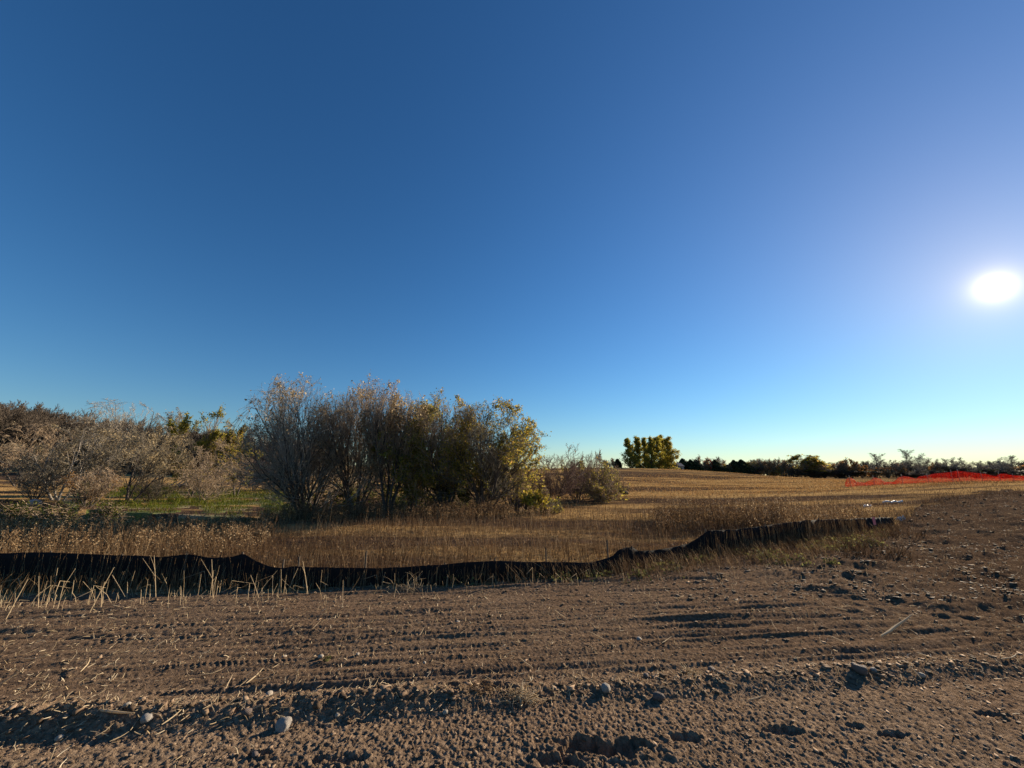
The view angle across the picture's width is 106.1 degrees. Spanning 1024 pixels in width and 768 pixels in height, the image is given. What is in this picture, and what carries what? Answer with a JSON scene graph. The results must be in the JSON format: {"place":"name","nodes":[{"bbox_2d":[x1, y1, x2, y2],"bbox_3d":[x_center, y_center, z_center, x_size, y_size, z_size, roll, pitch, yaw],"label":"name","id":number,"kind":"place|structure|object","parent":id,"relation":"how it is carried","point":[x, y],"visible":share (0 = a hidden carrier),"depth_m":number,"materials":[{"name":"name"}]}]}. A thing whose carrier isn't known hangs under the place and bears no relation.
{"place":"outdoors","nodes":[
{"label":"outdoors","id":0,"kind":"place"},
{"bbox_2d":[62,481,314,527],"bbox_3d":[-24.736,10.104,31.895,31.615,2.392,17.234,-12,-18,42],"label":"meadow","id":1,"kind":"structure","parent":0,"point":[138,515],"depth_m":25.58,"materials":[{"name":"plant"}]},
{"bbox_2d":[0,424,138,500],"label":"bare tree","id":2,"kind":"object","parent":1,"relation":"on","point":[90,455],"visible":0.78,"depth_m":27.40,"materials":[{"name":"brown plant"}]},
{"bbox_2d":[68,399,173,490],"bbox_3d":[-36.853,5.819,35.825,8.375,8.836,6.542,0,-13,0],"label":"bare tree","id":3,"kind":"object","parent":1,"relation":"on","point":[122,422],"visible":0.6,"depth_m":35.89,"materials":[{"name":"brown plant"}]},
{"bbox_2d":[120,474,179,501],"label":"shrub","id":4,"kind":"object","parent":1,"relation":"on","point":[157,489],"visible":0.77,"depth_m":29.71,"materials":[{"name":"brown plant"}]},
{"bbox_2d":[154,407,192,485],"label":"bare tree","id":5,"kind":"object","parent":1,"relation":"on","point":[172,443],"visible":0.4,"depth_m":37.86,"materials":[{"name":"brown plant"}]},
{"bbox_2d":[149,439,253,502],"bbox_3d":[-24.155,6.911,30.218,6.406,5.132,6.865,0,-13,0],"label":"shrub","id":6,"kind":"object","parent":1,"relation":"on","point":[191,476],"visible":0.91,"depth_m":30.13,"materials":[{"name":"brown plant"}]},
{"bbox_2d":[207,418,248,495],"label":"leafy tree","id":7,"kind":"object","parent":1,"relation":"on","point":[225,439],"visible":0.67,"depth_m":35.46,"materials":[{"name":"green plant"}]},
{"bbox_2d":[217,426,262,496],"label":"leafy tree","id":8,"kind":"object","parent":1,"relation":"on","point":[238,451],"visible":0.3,"depth_m":36.12,"materials":[{"name":"green plant"}]},
{"bbox_2d":[0,484,989,567],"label":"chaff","id":9,"kind":"object","parent":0,"point":[448,534],"visible":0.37,"depth_m":9.70,"materials":[{"name":"plant"}]},
{"bbox_2d":[0,488,1023,767],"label":"bare soil","id":10,"kind":"structure","parent":0,"point":[574,726],"depth_m":3.26,"materials":[{"name":"soil"}]},
{"bbox_2d":[100,709,134,713],"bbox_3d":[-2.634,2.161,2.541,0.388,0.024,0.023,-6,-14,12],"label":"straw","id":11,"kind":"object","parent":10,"relation":"on","point":[112,711],"visible":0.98,"depth_m":2.53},
{"bbox_2d":[140,713,152,723],"bbox_3d":[-2.394,2.191,2.523,0.066,0.053,0.075,1,-6,-28],"label":"stone","id":12,"kind":"object","parent":10,"relation":"on","point":[146,718],"visible":1,"depth_m":2.51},
{"bbox_2d":[275,716,291,732],"bbox_3d":[-1.491,2.214,2.502,0.096,0.082,0.087,6,-8,1],"label":"stone","id":13,"kind":"object","parent":10,"relation":"on","point":[282,724],"visible":0.99,"depth_m":2.48,"materials":[{"name":"stone"}]},
{"bbox_2d":[381,573,423,593],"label":"straw tuft","id":14,"kind":"object","parent":10,"relation":"on","point":[407,586],"visible":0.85,"depth_m":5.44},
{"bbox_2d":[0,515,894,589],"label":"silt fence","id":15,"kind":"object","parent":10,"relation":"on","point":[234,563],"visible":0.55,"depth_m":5.85,"materials":[{"name":"black fabric"}]},
{"bbox_2d":[0,515,903,601],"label":"dead stems","id":16,"kind":"object","parent":10,"relation":"on","point":[10,583],"visible":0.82,"depth_m":6.03,"materials":[{"name":"plant"}]},
{"bbox_2d":[455,673,502,698],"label":"straw tuft","id":17,"kind":"object","parent":10,"relation":"on","point":[481,686],"visible":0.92,"depth_m":2.86,"materials":[{"name":"plant"}]},
{"bbox_2d":[0,489,1023,767],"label":"straw litter","id":18,"kind":"object","parent":10,"relation":"on","point":[452,643],"visible":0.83,"depth_m":3.57,"materials":[{"name":"plant"}]},
{"bbox_2d":[0,527,1023,767],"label":"soil clods","id":19,"kind":"object","parent":10,"relation":"on","point":[132,708],"visible":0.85,"depth_m":2.79,"materials":[{"name":"soil"}]},
{"bbox_2d":[495,678,556,707],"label":"straw tuft","id":20,"kind":"object","parent":10,"relation":"on","point":[525,696],"visible":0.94,"depth_m":2.79,"materials":[{"name":"plant"}]},
{"bbox_2d":[601,683,610,693],"bbox_3d":[0.702,2.283,2.890,0.067,0.067,0.072,-11,-17,38],"label":"stone","id":21,"kind":"object","parent":10,"relation":"on","point":[605,688],"visible":1,"depth_m":2.87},
{"bbox_2d":[653,691,664,700],"bbox_3d":[1.076,2.285,2.817,0.086,0.058,0.075,-10,-21,17],"label":"stone","id":22,"kind":"object","parent":10,"relation":"on","point":[658,696],"visible":1,"depth_m":2.80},
{"bbox_2d":[437,528,888,585],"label":"weeds","id":23,"kind":"object","parent":10,"relation":"on","point":[653,567],"visible":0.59,"depth_m":7.26,"materials":[{"name":"brown plant"}]},
{"bbox_2d":[679,662,703,674],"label":"straw tuft","id":24,"kind":"object","parent":10,"relation":"on","point":[688,670],"visible":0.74,"depth_m":3.17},
{"bbox_2d":[662,490,1023,601],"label":"soil clods","id":25,"kind":"object","parent":10,"relation":"on","point":[823,590],"visible":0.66,"depth_m":5.98,"materials":[{"name":"soil"}]},
{"bbox_2d":[851,662,867,675],"bbox_3d":[2.845,2.334,3.158,0.091,0.071,0.104,4,-7,-40],"label":"stone","id":26,"kind":"object","parent":10,"relation":"on","point":[861,669],"visible":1,"depth_m":3.13,"materials":[{"name":"stone"}]},
{"bbox_2d":[880,614,912,636],"bbox_3d":[3.990,2.504,3.989,0.669,0.041,0.040,-5,-10,-25],"label":"straw","id":27,"kind":"object","parent":10,"relation":"on","point":[891,629],"visible":1,"depth_m":3.97,"materials":[{"name":"plant"}]},
{"bbox_2d":[839,483,1023,561],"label":"dead stems","id":28,"kind":"object","parent":10,"relation":"on","point":[895,535],"visible":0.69,"depth_m":10.07,"materials":[{"name":"plant"}]},
{"bbox_2d":[0,459,1023,601],"bbox_3d":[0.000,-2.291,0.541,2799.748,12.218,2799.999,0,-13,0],"label":"stubble field","id":29,"kind":"structure","parent":0,"point":[7,487],"depth_m":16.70,"materials":[{"name":"plant"}]},
{"bbox_2d":[0,496,45,523],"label":"shrub","id":30,"kind":"object","parent":29,"relation":"on","point":[10,510],"visible":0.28,"depth_m":21.04,"materials":[{"name":"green plant"}]},
{"bbox_2d":[0,416,48,466],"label":"bare tree","id":31,"kind":"object","parent":29,"relation":"on","point":[5,436],"visible":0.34,"depth_m":61.88,"materials":[{"name":"plant"}]},
{"bbox_2d":[13,424,59,461],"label":"bare tree","id":32,"kind":"object","parent":29,"relation":"on","point":[49,429],"visible":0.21,"depth_m":64.06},
{"bbox_2d":[0,421,78,486],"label":"bare tree","id":33,"kind":"object","parent":29,"relation":"on","point":[24,446],"visible":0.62,"depth_m":37.24,"materials":[{"name":"brown plant"}]},
{"bbox_2d":[0,458,81,499],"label":"shrub","id":34,"kind":"object","parent":29,"relation":"on","point":[29,483],"visible":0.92,"depth_m":25.76,"materials":[{"name":"brown plant"}]},
{"bbox_2d":[30,500,82,527],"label":"shrub","id":35,"kind":"object","parent":29,"relation":"on","point":[68,512],"visible":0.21,"depth_m":21.11,"materials":[{"name":"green plant"}]},
{"bbox_2d":[60,466,124,506],"bbox_3d":[-26.833,6.715,24.665,2.964,2.874,2.862,11,-17,-40],"label":"shrub","id":36,"kind":"object","parent":29,"relation":"on","point":[94,491],"visible":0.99,"depth_m":24.49,"materials":[{"name":"brown plant"}]},
{"bbox_2d":[83,497,130,526],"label":"shrub","id":37,"kind":"object","parent":29,"relation":"on","point":[104,510],"visible":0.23,"depth_m":21.12,"materials":[{"name":"brown plant"}]},
{"bbox_2d":[96,422,203,502],"bbox_3d":[-26.362,5.901,28.669,7.219,6.177,6.038,-10,-17,37],"label":"bare tree","id":38,"kind":"object","parent":29,"relation":"on","point":[143,467],"visible":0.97,"depth_m":28.23,"materials":[{"name":"brown plant"}]},
{"bbox_2d":[5,512,311,527],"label":"ditch weeds","id":39,"kind":"object","parent":29,"relation":"on","point":[197,521],"visible":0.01,"depth_m":14.93,"materials":[{"name":"brown plant"}]},
{"bbox_2d":[0,399,338,474],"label":"hillside wood","id":40,"kind":"object","parent":29,"relation":"on","point":[38,415],"visible":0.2,"depth_m":65.49,"materials":[{"name":"plant"}]},
{"bbox_2d":[166,404,225,496],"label":"leafy tree","id":41,"kind":"object","parent":29,"relation":"on","point":[208,438],"visible":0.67,"depth_m":34.92,"materials":[{"name":"green plant"}]},
{"bbox_2d":[236,444,274,490],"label":"shrub","id":42,"kind":"object","parent":29,"relation":"on","point":[249,472],"visible":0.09,"depth_m":41.50,"materials":[{"name":"brown plant"}]},
{"bbox_2d":[209,372,380,517],"bbox_3d":[-9.761,3.324,18.549,8.039,7.226,7.977,-11,-17,39],"label":"bare tree","id":43,"kind":"object","parent":29,"relation":"on","point":[281,473],"visible":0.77,"depth_m":16.89,"materials":[{"name":"brown plant"}]},
{"bbox_2d":[277,483,372,516],"bbox_3d":[-9.284,6.023,19.289,4.295,2.310,3.133,4,-14,-15],"label":"shrub","id":44,"kind":"object","parent":29,"relation":"on","point":[312,499],"visible":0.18,"depth_m":19.01,"materials":[{"name":"brown plant"}]},
{"bbox_2d":[296,369,415,510],"bbox_3d":[-7.044,3.002,18.865,6.402,7.431,6.490,0,-13,0],"label":"leafy tree","id":45,"kind":"object","parent":29,"relation":"on","point":[340,451],"visible":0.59,"depth_m":17.88,"materials":[{"name":"brown plant"}]},
{"bbox_2d":[324,481,421,513],"bbox_3d":[-7.129,6.012,19.957,4.958,1.943,3.954,0,-13,0],"label":"shrub","id":46,"kind":"object","parent":29,"relation":"on","point":[373,495],"visible":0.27,"depth_m":19.25,"materials":[{"name":"brown plant"}]},
{"bbox_2d":[347,379,434,514],"bbox_3d":[-5.278,2.932,17.764,3.990,6.346,4.160,0,-13,0],"label":"leafy tree","id":47,"kind":"object","parent":29,"relation":"on","point":[378,465],"visible":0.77,"depth_m":17.21,"materials":[{"name":"green plant"}]},
{"bbox_2d":[371,397,450,513],"bbox_3d":[-4.344,3.510,18.609,4.702,5.718,4.710,0,-13,0],"label":"leafy tree","id":48,"kind":"object","parent":29,"relation":"on","point":[394,454],"visible":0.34,"depth_m":17.62,"materials":[{"name":"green plant"}]},
{"bbox_2d":[379,485,461,511],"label":"shrub","id":49,"kind":"object","parent":29,"relation":"on","point":[401,493],"visible":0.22,"depth_m":18.76,"materials":[{"name":"brown plant"}]},
{"bbox_2d":[0,491,875,554],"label":"weed thicket","id":50,"kind":"object","parent":29,"relation":"on","point":[58,528],"visible":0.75,"depth_m":9.74,"materials":[{"name":"plant"}]},
{"bbox_2d":[391,387,495,511],"bbox_3d":[-2.796,3.221,18.291,5.237,5.927,5.560,0,-13,0],"label":"leafy tree","id":51,"kind":"object","parent":29,"relation":"on","point":[425,479],"visible":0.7,"depth_m":17.14,"materials":[{"name":"green plant"}]},
{"bbox_2d":[420,477,501,509],"bbox_3d":[-2.320,5.426,19.142,4.190,2.105,4.447,-7,-15,26],"label":"shrub","id":52,"kind":"object","parent":29,"relation":"on","point":[462,497],"visible":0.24,"depth_m":18.36,"materials":[{"name":"brown plant"}]},
{"bbox_2d":[427,396,551,512],"bbox_3d":[-1.292,3.178,17.725,5.910,5.685,5.667,-5,-14,21],"label":"leafy tree","id":53,"kind":"object","parent":29,"relation":"on","point":[518,438],"visible":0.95,"depth_m":16.96,"materials":[{"name":"green plant"}]},
{"bbox_2d":[468,444,544,509],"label":"leafy tree","id":54,"kind":"object","parent":29,"relation":"on","point":[520,473],"visible":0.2,"depth_m":18.83,"materials":[{"name":"green plant"}]},
{"bbox_2d":[509,493,528,514],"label":"shrub","id":55,"kind":"object","parent":29,"relation":"on","point":[515,502],"visible":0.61,"depth_m":16.32,"materials":[{"name":"brown plant"}]},
{"bbox_2d":[517,485,554,513],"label":"shrub","id":56,"kind":"object","parent":29,"relation":"on","point":[535,500],"visible":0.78,"depth_m":16.32,"materials":[{"name":"green plant"}]},
{"bbox_2d":[539,497,563,513],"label":"shrub","id":57,"kind":"object","parent":29,"relation":"on","point":[559,509],"visible":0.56,"depth_m":16.71,"materials":[{"name":"green plant"}]},
{"bbox_2d":[522,444,595,503],"bbox_3d":[2.583,4.958,20.720,3.655,3.478,3.890,11,-17,-40],"label":"shrub","id":58,"kind":"object","parent":29,"relation":"on","point":[548,481],"visible":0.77,"depth_m":20.45,"materials":[{"name":"brown plant"}]},
{"bbox_2d":[259,493,865,536],"bbox_3d":[1.206,4.675,13.296,23.842,1.800,5.679,-1,-13,6],"label":"weed thicket","id":59,"kind":"object","parent":29,"relation":"on","point":[721,515],"visible":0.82,"depth_m":13.65,"materials":[{"name":"plant"}]},
{"bbox_2d":[551,451,609,503],"bbox_3d":[3.990,5.564,22.712,2.867,3.252,2.644,9,-16,-35],"label":"shrub","id":60,"kind":"object","parent":29,"relation":"on","point":[580,490],"visible":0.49,"depth_m":22.60,"materials":[{"name":"brown plant"}]},
{"bbox_2d":[569,448,602,498],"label":"shrub","id":61,"kind":"object","parent":29,"relation":"on","point":[600,459],"visible":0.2,"depth_m":26.23,"materials":[{"name":"brown plant"}]},
{"bbox_2d":[578,458,618,500],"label":"shrub","id":62,"kind":"object","parent":29,"relation":"on","point":[594,478],"visible":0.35,"depth_m":24.44,"materials":[{"name":"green plant"}]},
{"bbox_2d":[587,479,623,503],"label":"shrub","id":63,"kind":"object","parent":29,"relation":"on","point":[602,494],"visible":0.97,"depth_m":22.31,"materials":[{"name":"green plant"}]},
{"bbox_2d":[595,462,630,499],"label":"shrub","id":64,"kind":"object","parent":29,"relation":"on","point":[620,486],"visible":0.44,"depth_m":24.98,"materials":[{"name":"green plant"}]},
{"bbox_2d":[619,438,640,467],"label":"poplar tree","id":65,"kind":"object","parent":29,"relation":"on","point":[632,461],"visible":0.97,"depth_m":109.45,"materials":[{"name":"green plant"}]},
{"bbox_2d":[632,435,646,467],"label":"poplar tree","id":66,"kind":"object","parent":29,"relation":"on","point":[637,449],"visible":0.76,"depth_m":112.31,"materials":[{"name":"green plant"}]},
{"bbox_2d":[641,437,648,467],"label":"poplar tree","id":67,"kind":"object","parent":29,"relation":"on","point":[644,442],"visible":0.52,"depth_m":115.30,"materials":[{"name":"green plant"}]},
{"bbox_2d":[642,436,658,468],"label":"poplar tree","id":68,"kind":"object","parent":29,"relation":"on","point":[651,450],"visible":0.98,"depth_m":109.85,"materials":[{"name":"green plant"}]},
{"bbox_2d":[653,435,669,468],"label":"poplar tree","id":69,"kind":"object","parent":29,"relation":"on","point":[658,447],"visible":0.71,"depth_m":111.95,"materials":[{"name":"green plant"}]},
{"bbox_2d":[659,436,681,469],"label":"poplar tree","id":70,"kind":"object","parent":29,"relation":"on","point":[669,453],"visible":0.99,"depth_m":109.56,"materials":[{"name":"green plant"}]},
{"bbox_2d":[677,458,693,469],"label":"conifer tree","id":71,"kind":"object","parent":29,"relation":"on","point":[683,462],"visible":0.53,"depth_m":179.30,"materials":[{"name":"green plant"}]},
{"bbox_2d":[695,456,709,470],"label":"bare tree","id":72,"kind":"object","parent":29,"relation":"on","point":[706,464],"visible":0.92,"depth_m":180.21,"materials":[{"name":"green plant"}]},
{"bbox_2d":[707,460,725,471],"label":"conifer tree","id":73,"kind":"object","parent":29,"relation":"on","point":[716,467],"visible":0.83,"depth_m":179.05,"materials":[{"name":"green plant"}]},
{"bbox_2d":[726,460,746,472],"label":"conifer tree","id":74,"kind":"object","parent":29,"relation":"on","point":[735,466],"visible":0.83,"depth_m":178.81,"materials":[{"name":"green plant"}]},
{"bbox_2d":[734,459,754,473],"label":"conifer tree","id":75,"kind":"object","parent":29,"relation":"on","point":[743,463],"visible":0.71,"depth_m":178.82,"materials":[{"name":"green plant"}]},
{"bbox_2d":[751,459,767,474],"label":"bare tree","id":76,"kind":"object","parent":29,"relation":"on","point":[760,463],"visible":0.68,"depth_m":179.54,"materials":[{"name":"brown plant"}]},
{"bbox_2d":[757,459,778,475],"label":"bare tree","id":77,"kind":"object","parent":29,"relation":"on","point":[769,462],"visible":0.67,"depth_m":179.43,"materials":[{"name":"orange plant"}]},
{"bbox_2d":[770,467,785,475],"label":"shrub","id":78,"kind":"object","parent":29,"relation":"on","point":[776,473],"visible":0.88,"depth_m":179.06,"materials":[{"name":"green plant"}]},
{"bbox_2d":[776,458,786,475],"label":"bare tree","id":79,"kind":"object","parent":29,"relation":"on","point":[780,466],"visible":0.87,"depth_m":180.17,"materials":[{"name":"orange plant"}]},
{"bbox_2d":[551,467,1023,499],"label":"stubble","id":80,"kind":"object","parent":29,"relation":"on","point":[843,481],"visible":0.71,"depth_m":39.70,"materials":[{"name":"plant"}]},
{"bbox_2d":[782,462,793,476],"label":"bare tree","id":81,"kind":"object","parent":29,"relation":"on","point":[788,469],"visible":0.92,"depth_m":180.15,"materials":[{"name":"orange plant"}]},
{"bbox_2d":[782,467,806,476],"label":"shrub","id":82,"kind":"object","parent":29,"relation":"on","point":[796,471],"visible":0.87,"depth_m":179.01,"materials":[{"name":"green plant"}]},
{"bbox_2d":[786,454,830,477],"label":"leafy tree","id":83,"kind":"object","parent":29,"relation":"on","point":[810,462],"visible":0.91,"depth_m":179.44,"materials":[{"name":"green plant"}]},
{"bbox_2d":[797,468,844,477],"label":"shrub","id":84,"kind":"object","parent":29,"relation":"on","point":[816,474],"visible":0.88,"depth_m":177.10,"materials":[{"name":"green plant"}]},
{"bbox_2d":[827,460,846,477],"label":"bare tree","id":85,"kind":"object","parent":29,"relation":"on","point":[840,467],"visible":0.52,"depth_m":179.01,"materials":[{"name":"orange plant"}]},
{"bbox_2d":[837,457,850,477],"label":"bare tree","id":86,"kind":"object","parent":29,"relation":"on","point":[845,461],"visible":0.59,"depth_m":179.00,"materials":[{"name":"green plant"}]},
{"bbox_2d":[676,458,1023,476],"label":"distant wood","id":87,"kind":"object","parent":29,"relation":"on","point":[912,469],"visible":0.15,"depth_m":229.95,"materials":[{"name":"plant"}]},
{"bbox_2d":[842,458,859,477],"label":"leafy tree","id":88,"kind":"object","parent":29,"relation":"on","point":[855,465],"visible":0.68,"depth_m":179.38,"materials":[{"name":"green plant"}]},
{"bbox_2d":[827,469,880,477],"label":"shrub","id":89,"kind":"object","parent":29,"relation":"on","point":[842,474],"visible":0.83,"depth_m":177.42,"materials":[{"name":"green plant"}]},
{"bbox_2d":[857,464,868,477],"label":"leafy tree","id":90,"kind":"object","parent":29,"relation":"on","point":[864,468],"visible":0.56,"depth_m":179.75,"materials":[{"name":"green plant"}]},
{"bbox_2d":[860,453,888,477],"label":"bare tree","id":91,"kind":"object","parent":29,"relation":"on","point":[881,462],"visible":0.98,"depth_m":180.73,"materials":[{"name":"green plant"}]},
{"bbox_2d":[866,467,890,477],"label":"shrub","id":92,"kind":"object","parent":29,"relation":"on","point":[876,474],"visible":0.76,"depth_m":178.93,"materials":[{"name":"green plant"}]},
{"bbox_2d":[882,466,894,477],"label":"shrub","id":93,"kind":"object","parent":29,"relation":"on","point":[888,474],"visible":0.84,"depth_m":179.83,"materials":[{"name":"green plant"}]},
{"bbox_2d":[885,460,903,477],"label":"bare tree","id":94,"kind":"object","parent":29,"relation":"on","point":[893,465],"visible":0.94,"depth_m":180.46,"materials":[{"name":"green plant"}]},
{"bbox_2d":[894,462,908,475],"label":"bare tree","id":95,"kind":"object","parent":29,"relation":"on","point":[902,470],"visible":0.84,"depth_m":179.14,"materials":[{"name":"green plant"}]},
{"bbox_2d":[897,449,921,472],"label":"bare tree","id":96,"kind":"object","parent":29,"relation":"on","point":[906,457],"visible":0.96,"depth_m":180.83,"materials":[{"name":"green plant"}]},
{"bbox_2d":[880,470,950,477],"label":"shrub","id":97,"kind":"object","parent":29,"relation":"on","point":[913,474],"visible":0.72,"depth_m":176.66,"materials":[{"name":"green plant"}]},
{"bbox_2d":[915,453,932,473],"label":"bare tree","id":98,"kind":"object","parent":29,"relation":"on","point":[926,464],"visible":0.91,"depth_m":181.00,"materials":[{"name":"green plant"}]},
{"bbox_2d":[927,462,940,473],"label":"bare tree","id":99,"kind":"object","parent":29,"relation":"on","point":[934,469],"visible":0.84,"depth_m":179.82,"materials":[{"name":"orange plant"}]},
{"bbox_2d":[845,469,1023,486],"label":"safety net","id":100,"kind":"object","parent":29,"relation":"on","point":[903,479],"visible":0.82,"depth_m":37.16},
{"bbox_2d":[919,466,986,477],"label":"shrub","id":101,"kind":"object","parent":29,"relation":"on","point":[963,470],"visible":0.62,"depth_m":176.75,"materials":[{"name":"green plant"}]},
{"bbox_2d":[961,467,1003,476],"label":"shrub","id":102,"kind":"object","parent":29,"relation":"on","point":[991,471],"visible":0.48,"depth_m":177.68,"materials":[{"name":"green plant"}]},
{"bbox_2d":[974,468,1023,477],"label":"shrub","id":103,"kind":"object","parent":29,"relation":"on","point":[1010,472],"visible":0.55,"depth_m":177.49,"materials":[{"name":"green plant"}]},
{"bbox_2d":[991,459,1009,477],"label":"bare tree","id":104,"kind":"object","parent":29,"relation":"on","point":[1002,465],"visible":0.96,"depth_m":180.69,"materials":[{"name":"green plant"}]},
{"bbox_2d":[990,455,1020,477],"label":"bare tree","id":105,"kind":"object","parent":29,"relation":"on","point":[1011,460],"visible":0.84,"depth_m":181.00,"materials":[{"name":"green plant"}]},
{"bbox_2d":[0,0,1023,474],"label":"sky","id":106,"kind":"structure","parent":0,"point":[729,230],"materials":[{"name":"blue"}]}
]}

